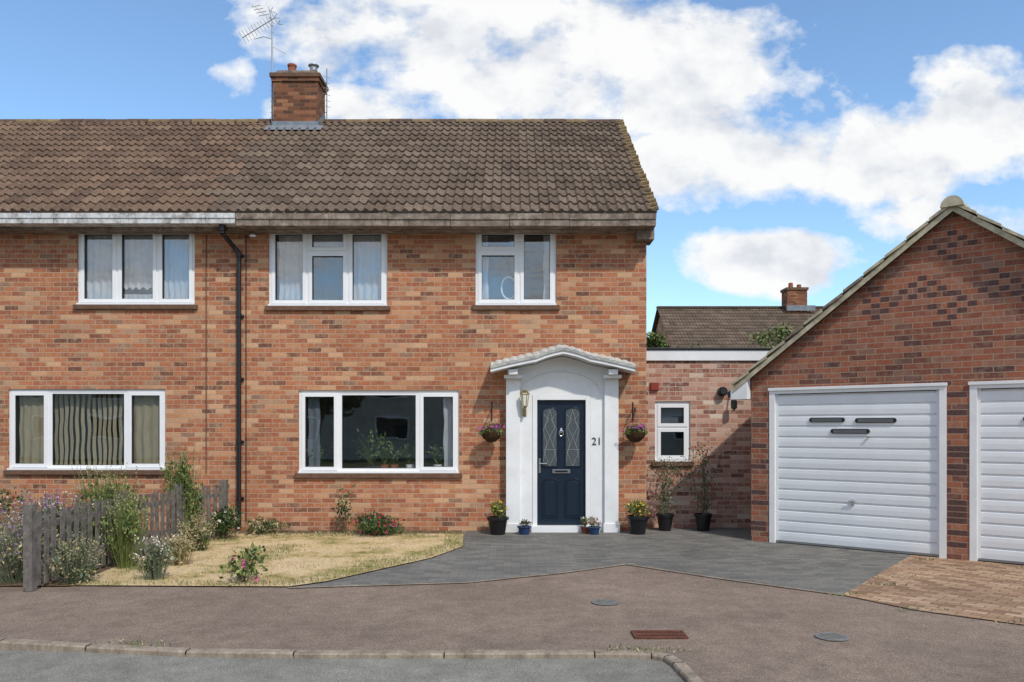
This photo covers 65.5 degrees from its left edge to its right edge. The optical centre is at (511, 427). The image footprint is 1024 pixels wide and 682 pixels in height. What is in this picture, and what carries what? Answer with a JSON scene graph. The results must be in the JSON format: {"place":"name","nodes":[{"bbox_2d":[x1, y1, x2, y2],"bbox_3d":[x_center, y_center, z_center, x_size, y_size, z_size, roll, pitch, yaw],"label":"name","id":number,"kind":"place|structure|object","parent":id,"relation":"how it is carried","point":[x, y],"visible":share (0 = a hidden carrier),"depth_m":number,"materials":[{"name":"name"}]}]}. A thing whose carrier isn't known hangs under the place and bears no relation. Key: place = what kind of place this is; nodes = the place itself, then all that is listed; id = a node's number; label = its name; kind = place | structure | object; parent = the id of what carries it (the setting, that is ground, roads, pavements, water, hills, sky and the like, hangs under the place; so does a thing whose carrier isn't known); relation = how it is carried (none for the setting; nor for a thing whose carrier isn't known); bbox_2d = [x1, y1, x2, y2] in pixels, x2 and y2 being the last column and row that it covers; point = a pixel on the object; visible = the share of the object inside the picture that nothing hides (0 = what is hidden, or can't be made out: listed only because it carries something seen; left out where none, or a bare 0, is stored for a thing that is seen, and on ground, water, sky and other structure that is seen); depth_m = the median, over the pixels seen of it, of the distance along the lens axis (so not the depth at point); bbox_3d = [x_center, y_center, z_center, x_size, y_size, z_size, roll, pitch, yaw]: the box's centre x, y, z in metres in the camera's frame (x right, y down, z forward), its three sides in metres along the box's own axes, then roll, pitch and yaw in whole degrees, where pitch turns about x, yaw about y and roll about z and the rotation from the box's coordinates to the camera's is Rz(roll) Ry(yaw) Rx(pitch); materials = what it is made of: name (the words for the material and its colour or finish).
{"place":"outdoors","nodes":[
{"label":"outdoors","id":0,"kind":"place"},
{"bbox_2d":[71,531,463,585],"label":"lawn","id":1,"kind":"structure","parent":0,"point":[348,556],"depth_m":9.96,"materials":[{"name":"plant"}]},
{"bbox_2d":[42,532,106,585],"bbox_3d":[-4.609,1.400,8.420,0.582,0.536,0.641,0,0,-20],"label":"lavender bush","id":2,"kind":"object","parent":1,"relation":"on","point":[79,566],"visible":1,"depth_m":8.36,"materials":[{"name":"green plant"}]},
{"bbox_2d":[97,490,150,568],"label":"tall grass","id":3,"kind":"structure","parent":1,"relation":"on","point":[125,541],"depth_m":9.23,"materials":[{"name":"green plant"}]},
{"bbox_2d":[23,480,227,591],"bbox_3d":[-4.667,1.215,9.987,0.267,0.870,3.994,0,0,8],"label":"picket fence","id":4,"kind":"object","parent":1,"relation":"on","point":[33,525],"visible":0.62,"depth_m":9.03,"materials":[{"name":"grey wood"}]},
{"bbox_2d":[133,533,176,580],"bbox_3d":[-3.846,1.392,8.600,0.432,0.522,0.416,0,0,0],"label":"lavender bush","id":5,"kind":"object","parent":1,"relation":"on","point":[155,562],"visible":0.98,"depth_m":8.55,"materials":[{"name":"green plant"}]},
{"bbox_2d":[162,532,198,565],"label":"grass clump","id":6,"kind":"object","parent":1,"relation":"on","point":[181,552],"visible":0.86,"depth_m":9.46,"materials":[{"name":"plant"}]},
{"bbox_2d":[176,513,219,551],"bbox_3d":[-4.187,1.397,10.600,0.542,0.511,0.504,0,0,0],"label":"grass clump","id":7,"kind":"object","parent":1,"relation":"on","point":[195,528],"visible":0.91,"depth_m":10.57,"materials":[{"name":"green plant"}]},
{"bbox_2d":[205,502,242,538],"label":"garden shrub","id":8,"kind":"object","parent":1,"relation":"on","point":[226,524],"visible":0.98,"depth_m":11.66,"materials":[{"name":"green plant"}]},
{"bbox_2d":[219,542,267,582],"bbox_3d":[-2.814,1.428,8.437,0.534,0.452,0.571,0,0,0],"label":"rose bush","id":9,"kind":"object","parent":1,"relation":"on","point":[245,557],"visible":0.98,"depth_m":8.38,"materials":[{"name":"green plant"}]},
{"bbox_2d":[0,186,645,530],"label":"walls","id":10,"kind":"structure","parent":0,"point":[431,330],"depth_m":12.71,"materials":[{"name":"brick"}]},
{"bbox_2d":[18,394,123,464],"bbox_3d":[-6.786,0.206,13.967,3.110,1.942,2.285,0,0,0],"label":"room","id":11,"kind":"object","parent":10,"relation":"attached to","point":[86,427],"visible":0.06,"depth_m":15.11,"materials":[{"name":"black paint"}]},
{"bbox_2d":[19,396,43,462],"bbox_3d":[-7.717,0.031,12.855,0.470,1.292,0.036,0,0,0],"label":"curtain","id":12,"kind":"object","parent":11,"relation":"hanging from","point":[31,429],"visible":0.79,"depth_m":12.86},
{"bbox_2d":[54,394,58,464],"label":"curtain","id":13,"kind":"object","parent":11,"relation":"hanging from","point":[56,427],"visible":0.87,"depth_m":12.93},
{"bbox_2d":[59,394,63,464],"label":"curtain","id":14,"kind":"object","parent":11,"relation":"hanging from","point":[61,428],"visible":0.87,"depth_m":12.92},
{"bbox_2d":[64,394,68,464],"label":"curtain","id":15,"kind":"object","parent":11,"relation":"hanging from","point":[66,429],"visible":0.87,"depth_m":12.90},
{"bbox_2d":[70,394,73,464],"bbox_3d":[-7.131,0.031,12.894,0.074,1.292,0.006,0,0,9],"label":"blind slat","id":16,"kind":"object","parent":11,"relation":"hanging from","point":[71,427],"visible":0.86,"depth_m":12.89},
{"bbox_2d":[75,394,79,464],"bbox_3d":[-7.042,0.031,12.904,0.075,1.292,0.006,0,0,0],"label":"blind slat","id":17,"kind":"object","parent":11,"relation":"hanging from","point":[77,431],"visible":0.87,"depth_m":12.90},
{"bbox_2d":[81,394,84,464],"bbox_3d":[-6.954,0.031,12.912,0.074,1.292,0.007,0,0,0],"label":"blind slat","id":18,"kind":"object","parent":11,"relation":"hanging from","point":[83,432],"visible":0.87,"depth_m":12.91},
{"bbox_2d":[87,394,90,464],"bbox_3d":[-6.866,0.031,12.931,0.075,1.292,0.008,0,0,0],"label":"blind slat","id":19,"kind":"object","parent":11,"relation":"hanging from","point":[89,429],"visible":0.86,"depth_m":12.93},
{"bbox_2d":[92,394,96,464],"bbox_3d":[-6.778,0.031,12.932,0.074,1.292,0.007,0,0,0],"label":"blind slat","id":20,"kind":"object","parent":11,"relation":"hanging from","point":[94,431],"visible":0.86,"depth_m":12.93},
{"bbox_2d":[98,394,101,464],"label":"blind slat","id":21,"kind":"object","parent":11,"relation":"hanging from","point":[99,429],"visible":0.87,"depth_m":12.93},
{"bbox_2d":[102,394,106,464],"bbox_3d":[-6.602,0.031,12.911,0.075,1.292,0.006,0,0,0],"label":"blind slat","id":22,"kind":"object","parent":11,"relation":"hanging from","point":[104,430],"visible":0.87,"depth_m":12.91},
{"bbox_2d":[108,394,111,464],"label":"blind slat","id":23,"kind":"object","parent":11,"relation":"hanging from","point":[109,428],"visible":0.87,"depth_m":12.90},
{"bbox_2d":[113,394,117,464],"bbox_3d":[-6.426,0.031,12.895,0.074,1.292,0.005,0,0,-8],"label":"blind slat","id":24,"kind":"object","parent":11,"relation":"hanging from","point":[115,429],"visible":0.87,"depth_m":12.89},
{"bbox_2d":[118,394,122,464],"bbox_3d":[-6.338,0.031,12.899,0.075,1.292,0.008,0,0,0],"label":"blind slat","id":25,"kind":"object","parent":11,"relation":"hanging from","point":[120,427],"visible":0.87,"depth_m":12.90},
{"bbox_2d":[134,396,159,462],"bbox_3d":[-5.881,0.031,12.855,0.480,1.292,0.036,0,0,0],"label":"curtain","id":26,"kind":"object","parent":11,"relation":"hanging from","point":[146,429],"visible":0.83,"depth_m":12.86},
{"bbox_2d":[3,470,167,474],"bbox_3d":[-6.786,0.716,12.700,2.610,0.073,0.080,0,0,0],"label":"window sill","id":27,"kind":"structure","parent":10,"relation":"attached to","point":[68,472],"depth_m":12.66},
{"bbox_2d":[7,389,164,469],"bbox_3d":[-6.786,0.031,12.748,2.510,1.288,0.135,0,0,0],"label":"window frame","id":28,"kind":"object","parent":10,"relation":"attached to","point":[48,395],"visible":0.96,"depth_m":12.74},
{"bbox_2d":[73,305,197,309],"bbox_3d":[-6.000,-1.920,12.700,1.975,0.073,0.080,0,0,0],"label":"window sill","id":29,"kind":"structure","parent":10,"relation":"attached to","point":[135,307],"depth_m":12.66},
{"bbox_2d":[76,234,194,304],"bbox_3d":[-6.000,-2.573,12.748,1.875,1.225,0.135,0,0,0],"label":"window frame","id":30,"kind":"object","parent":10,"relation":"attached to","point":[118,298],"visible":0.76,"depth_m":12.73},
{"bbox_2d":[124,287,152,293],"bbox_3d":[-6.000,-2.398,13.967,2.475,1.879,2.285,0,0,0],"label":"room","id":31,"kind":"object","parent":10,"relation":"attached to","point":[136,290],"visible":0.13,"depth_m":15.11,"materials":[{"name":"white paint"}]},
{"bbox_2d":[87,236,111,297],"bbox_3d":[-6.617,-2.598,12.855,0.659,1.179,0.028,0,0,0],"label":"curtain","id":32,"kind":"object","parent":31,"relation":"hanging from","point":[99,266],"visible":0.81,"depth_m":12.85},
{"bbox_2d":[124,236,152,289],"bbox_3d":[-5.965,-2.704,12.875,0.725,0.967,0.024,0,0,0],"label":"curtain","id":33,"kind":"object","parent":31,"relation":"hanging from","point":[138,262],"visible":0.69,"depth_m":12.88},
{"bbox_2d":[164,236,188,297],"bbox_3d":[-5.348,-2.598,12.855,0.590,1.179,0.028,0,0,0],"label":"curtain","id":34,"kind":"object","parent":31,"relation":"hanging from","point":[176,266],"visible":0.75,"depth_m":12.85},
{"bbox_2d":[206,224,243,528],"bbox_3d":[-4.558,-0.775,12.504,0.650,4.750,0.414,0,0,0],"label":"downpipe","id":35,"kind":"object","parent":10,"relation":"attached to","point":[239,316],"visible":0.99,"depth_m":12.61,"materials":[{"name":"black plastic"}]},
{"bbox_2d":[277,236,279,299],"bbox_3d":[-2.938,-2.388,13.967,2.496,1.900,2.285,0,0,0],"label":"room","id":36,"kind":"object","parent":10,"relation":"attached to","point":[278,256],"visible":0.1,"depth_m":14.28,"materials":[{"name":"white paint"}]},
{"bbox_2d":[279,236,301,299],"bbox_3d":[-3.560,-2.562,12.855,0.410,1.250,0.027,0,0,0],"label":"curtain","id":37,"kind":"object","parent":36,"relation":"hanging from","point":[290,270],"visible":0.84,"depth_m":12.86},
{"bbox_2d":[313,257,342,299],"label":"curtain","id":38,"kind":"object","parent":36,"relation":"hanging from","point":[327,278],"visible":0.3,"depth_m":13.15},
{"bbox_2d":[313,236,342,246],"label":"curtain","id":39,"kind":"object","parent":36,"relation":"hanging from","point":[327,241],"visible":0.4,"depth_m":12.88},
{"bbox_2d":[354,236,380,299],"bbox_3d":[-2.339,-2.562,12.855,0.519,1.250,0.028,0,0,0],"label":"curtain","id":40,"kind":"object","parent":36,"relation":"hanging from","point":[367,267],"visible":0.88,"depth_m":12.86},
{"bbox_2d":[23,125,578,212],"bbox_3d":[-4.410,-4.817,18.474,13.280,3.023,4.164,0,0,0],"label":"roof","id":41,"kind":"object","parent":10,"relation":"on","point":[315,161],"depth_m":17.23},
{"bbox_2d":[0,119,620,122],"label":"ridge tiles","id":42,"kind":"object","parent":41,"relation":"attached to","point":[323,120],"visible":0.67,"depth_m":16.29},
{"bbox_2d":[268,234,386,305],"bbox_3d":[-2.938,-2.562,12.748,1.896,1.246,0.135,0,0,0],"label":"window frame","id":43,"kind":"object","parent":10,"relation":"attached to","point":[310,251],"visible":0.82,"depth_m":12.73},
{"bbox_2d":[265,306,389,310],"bbox_3d":[-2.938,-1.899,12.700,1.996,0.073,0.080,0,0,0],"label":"window sill","id":44,"kind":"structure","parent":10,"relation":"attached to","point":[327,308],"depth_m":12.66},
{"bbox_2d":[0,212,655,244],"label":"gutter","id":45,"kind":"object","parent":10,"relation":"attached to","point":[641,226],"visible":1,"depth_m":12.24,"materials":[{"name":"paint"}]},
{"bbox_2d":[0,121,656,212],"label":"roof tiles front","id":46,"kind":"object","parent":10,"relation":"on","point":[257,167],"visible":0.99,"depth_m":13.91,"materials":[{"name":"tile"}]},
{"bbox_2d":[264,63,328,150],"bbox_3d":[-4.350,-6.550,16.230,1.140,1.800,0.900,0,0,0],"label":"chimney","id":47,"kind":"object","parent":46,"relation":"on","point":[298,98],"visible":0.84,"depth_m":16.00,"materials":[{"name":"brick"}]},
{"bbox_2d":[239,4,285,123],"bbox_3d":[-5.057,-7.332,16.121,0.929,2.564,0.426,0,0,-15],"label":"tv aerial","id":48,"kind":"object","parent":47,"relation":"attached to","point":[272,47],"visible":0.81,"depth_m":16.19,"materials":[{"name":"silver metal"}]},
{"bbox_2d":[616,119,658,212],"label":"verge","id":49,"kind":"structure","parent":46,"relation":"attached to","point":[644,182],"depth_m":13.87,"materials":[{"name":"tile"}]},
{"bbox_2d":[298,391,458,472],"bbox_3d":[-2.125,0.068,12.748,2.562,1.319,0.135,0,0,0],"label":"window frame","id":50,"kind":"object","parent":10,"relation":"attached to","point":[337,467],"visible":1,"depth_m":12.74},
{"bbox_2d":[295,473,461,477],"bbox_3d":[-2.125,0.768,12.700,2.662,0.073,0.080,0,0,0],"label":"window sill","id":51,"kind":"structure","parent":10,"relation":"attached to","point":[378,475],"depth_m":12.66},
{"bbox_2d":[307,396,452,467],"bbox_3d":[-2.125,0.243,13.967,3.162,1.973,2.285,0,0,0],"label":"room","id":52,"kind":"object","parent":10,"relation":"attached to","point":[393,417],"visible":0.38,"depth_m":15.11,"materials":[{"name":"black paint"}]},
{"bbox_2d":[308,397,319,465],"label":"curtain","id":53,"kind":"object","parent":52,"relation":"hanging from","point":[314,425],"visible":0.82,"depth_m":12.87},
{"bbox_2d":[307,428,443,467],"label":"windowsill plants","id":54,"kind":"object","parent":52,"relation":"on","point":[391,454],"visible":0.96,"depth_m":12.94,"materials":[{"name":"green plant"}]},
{"bbox_2d":[443,397,452,465],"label":"curtain","id":55,"kind":"object","parent":52,"relation":"hanging from","point":[447,435],"visible":0.81,"depth_m":12.87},
{"bbox_2d":[478,402,504,442],"bbox_3d":[-0.342,-0.085,12.405,0.428,0.642,0.458,0,0,-39],"label":"hanging basket","id":56,"kind":"object","parent":10,"relation":"hanging from","point":[492,434],"visible":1,"depth_m":12.36,"materials":[{"name":"black plastic"}]},
{"bbox_2d":[475,234,555,304],"bbox_3d":[0.062,-2.568,12.748,1.292,1.236,0.135,0,0,0],"label":"window frame","id":57,"kind":"object","parent":10,"relation":"attached to","point":[516,251],"visible":0.84,"depth_m":12.73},
{"bbox_2d":[472,305,559,309],"bbox_3d":[0.062,-1.909,12.700,1.392,0.073,0.080,0,0,0],"label":"window sill","id":58,"kind":"structure","parent":10,"relation":"attached to","point":[515,307],"depth_m":12.66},
{"bbox_2d":[509,223,543,298],"bbox_3d":[0.062,-2.393,13.967,1.892,1.890,2.285,0,0,0],"label":"room","id":59,"kind":"object","parent":10,"relation":"attached to","point":[533,267],"visible":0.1,"depth_m":15.11,"materials":[{"name":"white paint"}]},
{"bbox_2d":[482,236,488,298],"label":"curtain","id":60,"kind":"object","parent":59,"relation":"hanging from","point":[485,287],"visible":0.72,"depth_m":12.85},
{"bbox_2d":[488,236,513,298],"bbox_3d":[-0.178,-2.568,13.055,0.530,1.240,0.039,0,0,0],"label":"curtain","id":61,"kind":"object","parent":59,"relation":"hanging from","point":[500,269],"visible":0.48,"depth_m":13.05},
{"bbox_2d":[543,236,548,298],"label":"curtain","id":62,"kind":"object","parent":59,"relation":"hanging from","point":[546,267],"visible":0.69,"depth_m":12.86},
{"bbox_2d":[621,402,647,442],"bbox_3d":[1.931,-0.085,12.425,0.400,0.642,0.427,0,0,42],"label":"hanging basket","id":63,"kind":"object","parent":10,"relation":"hanging from","point":[633,434],"visible":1,"depth_m":12.36,"materials":[{"name":"black plastic"}]},
{"bbox_2d":[0,649,684,681],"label":"road","id":64,"kind":"structure","parent":0,"point":[36,666],"depth_m":5.55,"materials":[{"name":"asphalt"}]},
{"bbox_2d":[0,531,1023,681],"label":"pavement","id":65,"kind":"structure","parent":0,"point":[736,631],"depth_m":6.76,"materials":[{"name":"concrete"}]},
{"bbox_2d":[0,530,461,585],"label":"flower bed","id":66,"kind":"object","parent":65,"relation":"on","point":[107,566],"visible":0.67,"depth_m":11.99,"materials":[{"name":"soil"}]},
{"bbox_2d":[0,487,26,528],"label":"garden shrub","id":67,"kind":"object","parent":66,"relation":"on","point":[9,502],"visible":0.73,"depth_m":11.26,"materials":[{"name":"green plant"}]},
{"bbox_2d":[0,517,74,584],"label":"lavender bush","id":68,"kind":"object","parent":66,"relation":"on","point":[12,562],"visible":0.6,"depth_m":8.42,"materials":[{"name":"green plant"}]},
{"bbox_2d":[0,487,104,563],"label":"garden shrub","id":69,"kind":"object","parent":66,"relation":"on","point":[46,505],"visible":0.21,"depth_m":9.49,"materials":[{"name":"green plant"}]},
{"bbox_2d":[70,462,147,563],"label":"tall grass","id":70,"kind":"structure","parent":66,"relation":"on","point":[109,492],"depth_m":9.65,"materials":[{"name":"green plant"}]},
{"bbox_2d":[159,442,206,537],"bbox_3d":[-4.598,0.924,11.114,0.595,1.455,0.538,0,0,0],"label":"shrub","id":71,"kind":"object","parent":66,"relation":"on","point":[182,473],"depth_m":11.07,"materials":[{"name":"green plant"}]},
{"bbox_2d":[243,516,289,533],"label":"garden shrub","id":72,"kind":"object","parent":66,"relation":"on","point":[267,527],"visible":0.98,"depth_m":12.24,"materials":[{"name":"green plant"}]},
{"bbox_2d":[331,484,355,532],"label":"rose bush","id":73,"kind":"object","parent":66,"relation":"on","point":[344,507],"visible":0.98,"depth_m":12.39,"materials":[{"name":"green plant"}]},
{"bbox_2d":[350,510,404,535],"bbox_3d":[-2.051,1.479,12.225,0.847,0.441,1.176,0,0,0],"label":"rose bush","id":74,"kind":"object","parent":66,"relation":"on","point":[376,523],"visible":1,"depth_m":12.04,"materials":[{"name":"green plant"}]},
{"bbox_2d":[288,564,842,594],"bbox_3d":[0.481,1.645,8.711,5.570,0.001,1.799,0,0,0],"label":"driveway edging","id":75,"kind":"object","parent":65,"relation":"on","point":[564,572],"visible":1,"depth_m":8.51,"materials":[{"name":"concrete"}]},
{"bbox_2d":[592,599,618,604],"bbox_3d":[0.880,1.643,7.510,0.260,0.010,0.260,0,0,0],"label":"manhole cover","id":76,"kind":"object","parent":65,"relation":"on","point":[605,602],"visible":1,"depth_m":7.48,"materials":[{"name":"metal"}]},
{"bbox_2d":[631,630,688,638],"bbox_3d":[1.170,1.645,6.330,0.420,0.016,0.220,0,0,0],"label":"drain grate","id":77,"kind":"object","parent":65,"relation":"on","point":[658,634],"visible":1,"depth_m":6.31,"materials":[{"name":"metal"}]},
{"bbox_2d":[815,632,849,640],"bbox_3d":[2.520,1.643,6.270,0.260,0.010,0.260,0,0,0],"label":"manhole cover","id":78,"kind":"object","parent":65,"relation":"on","point":[830,636],"visible":1,"depth_m":6.24,"materials":[{"name":"metal"}]},
{"bbox_2d":[844,555,1023,624],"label":"block paved apron","id":79,"kind":"object","parent":65,"relation":"on","point":[980,590],"visible":1,"depth_m":8.13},
{"bbox_2d":[97,528,1023,654],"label":"weeds","id":80,"kind":"object","parent":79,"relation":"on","point":[139,645],"visible":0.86,"depth_m":7.82,"materials":[{"name":"green plant"}]},
{"bbox_2d":[0,0,1023,336],"label":"sky","id":81,"kind":"structure","parent":0,"point":[777,143],"materials":[{"name":"blue"}]},
{"bbox_2d":[298,528,938,593],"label":"driveway","id":82,"kind":"structure","parent":0,"point":[733,553],"depth_m":9.95,"materials":[{"name":"asphalt"}]},
{"bbox_2d":[487,500,508,534],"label":"potted plant","id":83,"kind":"object","parent":82,"relation":"on","point":[497,524],"visible":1,"depth_m":12.21,"materials":[{"name":"yellow plant"}]},
{"bbox_2d":[517,519,532,534],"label":"potted plant","id":84,"kind":"object","parent":82,"relation":"on","point":[524,527],"visible":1,"depth_m":12.23,"materials":[{"name":"blue plant"}]},
{"bbox_2d":[531,395,589,532],"bbox_3d":[0.781,0.571,12.630,0.957,2.158,0.260,0,0,0],"label":"door frame","id":85,"kind":"object","parent":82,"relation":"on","point":[535,528],"visible":0.77,"depth_m":12.58,"materials":[{"name":"white plastic"}]},
{"bbox_2d":[537,400,584,524],"bbox_3d":[0.781,0.557,12.638,0.757,1.975,0.105,0,0,0],"label":"front door","id":86,"kind":"structure","parent":85,"relation":"attached to","point":[560,462],"depth_m":12.63,"materials":[{"name":"blue paint"}]},
{"bbox_2d":[504,356,621,532],"bbox_3d":[0.792,0.263,12.501,1.830,2.775,0.421,0,0,0],"label":"porch surround","id":87,"kind":"object","parent":82,"relation":"on","point":[562,375],"visible":0.98,"depth_m":12.59,"materials":[{"name":"paint"}]},
{"bbox_2d":[520,388,529,415],"bbox_3d":[0.198,-0.398,12.483,0.160,0.440,0.224,0,0,0],"label":"wall lantern","id":88,"kind":"object","parent":87,"relation":"attached to","point":[524,394],"depth_m":12.41,"materials":[{"name":"gold metal"}]},
{"bbox_2d":[490,345,635,373],"bbox_3d":[0.785,-1.090,12.444,2.230,0.470,0.528,0,0,0],"label":"porch canopy","id":89,"kind":"object","parent":87,"relation":"on","point":[550,352],"visible":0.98,"depth_m":12.21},
{"bbox_2d":[584,516,603,534],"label":"potted plant","id":90,"kind":"object","parent":82,"relation":"on","point":[592,528],"visible":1,"depth_m":12.25,"materials":[{"name":"blue plant"}]},
{"bbox_2d":[624,498,649,534],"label":"potted plant","id":91,"kind":"object","parent":82,"relation":"on","point":[637,522],"visible":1,"depth_m":12.27,"materials":[{"name":"green plant"}]},
{"bbox_2d":[647,456,693,530],"bbox_3d":[2.592,1.044,12.823,0.900,1.208,0.440,0,0,0],"label":"potted plant","id":92,"kind":"object","parent":82,"relation":"on","point":[665,519],"visible":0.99,"depth_m":12.74,"materials":[{"name":"green plant"}]},
{"bbox_2d":[662,441,728,530],"bbox_3d":[2.938,0.931,12.751,1.084,1.434,0.334,0,0,0],"label":"potted plant","id":93,"kind":"object","parent":82,"relation":"on","point":[703,520],"visible":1,"depth_m":12.71,"materials":[{"name":"green plant"}]},
{"label":"ground","id":94,"kind":"structure","parent":0,"visible":0},
{"bbox_2d":[0,638,703,681],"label":"kerb","id":95,"kind":"structure","parent":94,"relation":"on","point":[684,671],"depth_m":5.84,"materials":[{"name":"concrete"}]},
{"bbox_2d":[646,331,669,347],"bbox_3d":[3.911,-0.460,21.010,1.132,4.226,1.158,0,0,-28],"label":"garden tree","id":96,"kind":"object","parent":94,"relation":"on","point":[653,341],"visible":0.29,"depth_m":20.91,"materials":[{"name":"green plant"}]},
{"bbox_2d":[646,361,757,527],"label":"extension walls","id":97,"kind":"structure","parent":94,"relation":"on","point":[716,421],"depth_m":13.12,"materials":[{"name":"brick"}]},
{"bbox_2d":[661,432,682,454],"bbox_3d":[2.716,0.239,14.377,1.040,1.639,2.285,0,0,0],"label":"window pane","id":98,"kind":"structure","parent":97,"relation":"attached to","point":[671,443],"depth_m":15.52,"materials":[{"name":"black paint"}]},
{"bbox_2d":[655,402,690,460],"bbox_3d":[2.646,0.065,13.158,0.581,0.985,0.135,0,0,0],"label":"window frame","id":99,"kind":"object","parent":97,"relation":"attached to","point":[683,427],"visible":0.98,"depth_m":13.14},
{"bbox_2d":[661,408,682,422],"bbox_3d":[2.645,-0.204,13.265,0.600,0.452,0.004,0,0,0],"label":"window","id":100,"kind":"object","parent":99,"relation":"in","point":[671,415],"visible":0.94,"depth_m":13.27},
{"bbox_2d":[646,348,772,360],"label":"extension flat roof","id":101,"kind":"structure","parent":97,"relation":"on","point":[705,354],"depth_m":13.08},
{"bbox_2d":[717,387,736,410],"bbox_3d":[3.520,-0.467,13.035,0.326,0.398,0.171,0,0,22],"label":"boiler flue and lamp","id":102,"kind":"object","parent":97,"relation":"attached to","point":[722,391],"visible":0.81,"depth_m":12.99,"materials":[{"name":"black plastic"}]},
{"bbox_2d":[650,306,822,347],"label":"walls","id":103,"kind":"structure","parent":94,"relation":"on","point":[658,327],"depth_m":38.35,"materials":[{"name":"brick"}]},
{"bbox_2d":[657,308,822,347],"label":"roof tiles","id":104,"kind":"object","parent":103,"relation":"on","point":[727,327],"visible":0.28,"depth_m":36.84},
{"bbox_2d":[780,283,814,313],"bbox_3d":[13.725,-6.050,38.275,1.350,1.800,0.950,0,0,0],"label":"chimney","id":105,"kind":"object","parent":104,"relation":"on","point":[794,300],"visible":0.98,"depth_m":37.90,"materials":[{"name":"brick"}]},
{"bbox_2d":[749,330,775,347],"bbox_3d":[6.882,-0.534,21.831,1.569,4.374,1.668,0,0,-35],"label":"garden tree","id":106,"kind":"object","parent":94,"relation":"on","point":[757,337],"visible":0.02,"depth_m":22.17,"materials":[{"name":"green plant"}]},
{"bbox_2d":[764,322,795,346],"bbox_3d":[8.287,-0.715,22.967,1.809,4.736,1.780,0,0,0],"label":"garden tree","id":107,"kind":"object","parent":94,"relation":"on","point":[782,331],"visible":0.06,"depth_m":23.13,"materials":[{"name":"green plant"}]},
{"bbox_2d":[727,195,1023,564],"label":"brick garage","id":108,"kind":"structure","parent":94,"relation":"on","point":[885,395],"depth_m":10.30,"materials":[{"name":"brick"}]},
{"bbox_2d":[776,390,938,556],"bbox_3d":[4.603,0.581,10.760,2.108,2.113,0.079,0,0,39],"label":"garage door","id":109,"kind":"structure","parent":108,"relation":"in","point":[860,471],"depth_m":10.71,"materials":[{"name":"silver metal"}]},
{"bbox_2d":[978,388,1023,564],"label":"garage door","id":110,"kind":"structure","parent":108,"relation":"in","point":[1000,411],"depth_m":9.68,"materials":[{"name":"silver metal"}]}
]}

